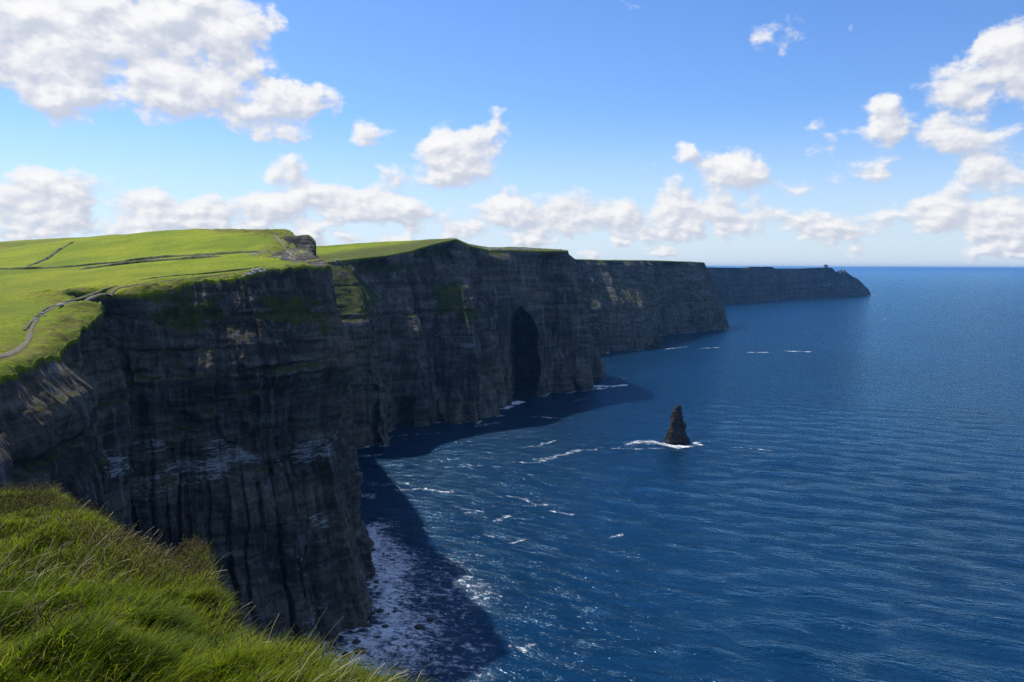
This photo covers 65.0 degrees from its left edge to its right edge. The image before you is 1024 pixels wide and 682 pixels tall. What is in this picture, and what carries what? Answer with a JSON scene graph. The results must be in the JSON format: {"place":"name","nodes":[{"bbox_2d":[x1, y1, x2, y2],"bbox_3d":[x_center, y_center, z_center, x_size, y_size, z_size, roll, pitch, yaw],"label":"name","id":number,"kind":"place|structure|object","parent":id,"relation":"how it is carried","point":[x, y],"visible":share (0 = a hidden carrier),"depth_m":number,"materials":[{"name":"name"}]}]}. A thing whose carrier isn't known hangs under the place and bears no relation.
{"place":"outdoors","nodes":[
{"label":"outdoors","id":0,"kind":"place"},
{"bbox_2d":[0,260,305,358],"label":"path","id":1,"kind":"structure","parent":0,"point":[22,346],"depth_m":300.65,"materials":[{"name":"grey gravel"}]},
{"bbox_2d":[0,228,375,650],"bbox_3d":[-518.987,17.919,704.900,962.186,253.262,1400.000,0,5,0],"label":"cliff headland","id":2,"kind":"structure","parent":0,"point":[217,411],"depth_m":421.14,"materials":[{"name":"grey stone"}]},
{"bbox_2d":[25,241,75,266],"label":"field bank","id":3,"kind":"structure","parent":2,"relation":"on","point":[50,255],"depth_m":743.82,"materials":[{"name":"grey stone"}]},
{"bbox_2d":[22,285,117,329],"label":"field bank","id":4,"kind":"structure","parent":2,"relation":"on","point":[29,323],"depth_m":346.19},
{"bbox_2d":[0,250,263,269],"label":"field bank","id":5,"kind":"structure","parent":2,"relation":"on","point":[156,257],"depth_m":636.99,"materials":[{"name":"green plant"}]},
{"bbox_2d":[73,255,220,270],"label":"field bank","id":6,"kind":"structure","parent":2,"relation":"on","point":[167,259],"depth_m":603.09,"materials":[{"name":"green plant"}]},
{"bbox_2d":[135,266,265,280],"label":"field bank","id":7,"kind":"structure","parent":2,"relation":"on","point":[205,272],"depth_m":465.61,"materials":[{"name":"green plant"}]},
{"bbox_2d":[242,268,274,276],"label":"rubble","id":8,"kind":"object","parent":2,"relation":"on","point":[254,272],"visible":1,"depth_m":458.23,"materials":[{"name":"stone"}]},
{"bbox_2d":[280,235,316,255],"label":"rock outcrop","id":9,"kind":"object","parent":2,"relation":"on","point":[305,242],"visible":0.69,"depth_m":623.10,"materials":[{"name":"grey stone"}]},
{"bbox_2d":[273,251,337,260],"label":"rubble","id":10,"kind":"object","parent":2,"relation":"on","point":[299,255],"visible":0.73,"depth_m":568.30,"materials":[{"name":"stone"}]},
{"bbox_2d":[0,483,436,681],"bbox_3d":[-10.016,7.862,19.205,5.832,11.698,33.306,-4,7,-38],"label":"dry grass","id":11,"kind":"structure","parent":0,"point":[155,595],"depth_m":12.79,"materials":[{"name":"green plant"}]},
{"bbox_2d":[272,234,295,259],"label":"path","id":12,"kind":"structure","parent":0,"point":[285,248],"depth_m":625.80,"materials":[{"name":"grey gravel"}]},
{"bbox_2d":[316,238,604,448],"bbox_3d":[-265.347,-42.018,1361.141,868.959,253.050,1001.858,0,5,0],"label":"cliff headland","id":13,"kind":"structure","parent":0,"point":[453,330],"depth_m":1066.38,"materials":[{"name":"grey stone"}]},
{"bbox_2d":[473,245,565,250],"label":"rubble","id":14,"kind":"object","parent":13,"relation":"on","point":[511,248],"visible":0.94,"depth_m":1239.98,"materials":[{"name":"stone"}]},
{"bbox_2d":[0,0,1023,269],"label":"sky","id":15,"kind":"structure","parent":0,"point":[777,134],"materials":[{"name":"blue"}]},
{"bbox_2d":[576,259,728,353],"bbox_3d":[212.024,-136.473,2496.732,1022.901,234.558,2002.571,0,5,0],"label":"cliff headland","id":16,"kind":"structure","parent":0,"point":[632,305],"depth_m":2123.45,"materials":[{"name":"grey stone"}]},
{"bbox_2d":[318,269,1023,681],"bbox_3d":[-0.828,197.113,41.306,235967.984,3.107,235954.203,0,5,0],"label":"sea","id":17,"kind":"structure","parent":0,"point":[832,491],"depth_m":662.09,"materials":[{"name":"liquid"}]},
{"bbox_2d":[352,639,360,643],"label":"boulder","id":18,"kind":"object","parent":17,"relation":"in","point":[356,641],"visible":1,"depth_m":427.55,"materials":[{"name":"stone"}]},
{"bbox_2d":[354,647,365,653],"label":"boulder","id":19,"kind":"object","parent":17,"relation":"in","point":[360,649],"visible":0.72,"depth_m":417.48,"materials":[{"name":"stone"}]},
{"bbox_2d":[369,619,377,623],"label":"boulder","id":20,"kind":"object","parent":17,"relation":"in","point":[372,621],"visible":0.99,"depth_m":452.16,"materials":[{"name":"stone"}]},
{"bbox_2d":[414,624,425,629],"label":"boulder","id":21,"kind":"object","parent":17,"relation":"in","point":[419,626],"visible":1,"depth_m":444.80,"materials":[{"name":"stone"}]},
{"bbox_2d":[426,617,435,621],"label":"boulder","id":22,"kind":"object","parent":17,"relation":"in","point":[430,619],"visible":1,"depth_m":455.15,"materials":[{"name":"stone"}]},
{"bbox_2d":[648,334,663,347],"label":"sea stack","id":23,"kind":"object","parent":17,"relation":"in","point":[655,344],"visible":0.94,"depth_m":1998.29,"materials":[{"name":"grey stone"}]},
{"bbox_2d":[664,404,689,443],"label":"sea stack","id":24,"kind":"object","parent":17,"relation":"in","point":[676,433],"visible":0.97,"depth_m":911.19,"materials":[{"name":"grey stone"}]},
{"bbox_2d":[706,267,870,303],"bbox_3d":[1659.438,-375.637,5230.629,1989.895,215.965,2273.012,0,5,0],"label":"cliff headland","id":25,"kind":"structure","parent":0,"point":[744,285],"depth_m":4999.19,"materials":[{"name":"grey stone"}]},
{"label":"ground","id":26,"kind":"structure","parent":0,"visible":0},
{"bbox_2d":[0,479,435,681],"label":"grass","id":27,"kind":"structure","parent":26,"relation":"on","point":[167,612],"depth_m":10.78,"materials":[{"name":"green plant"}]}
]}

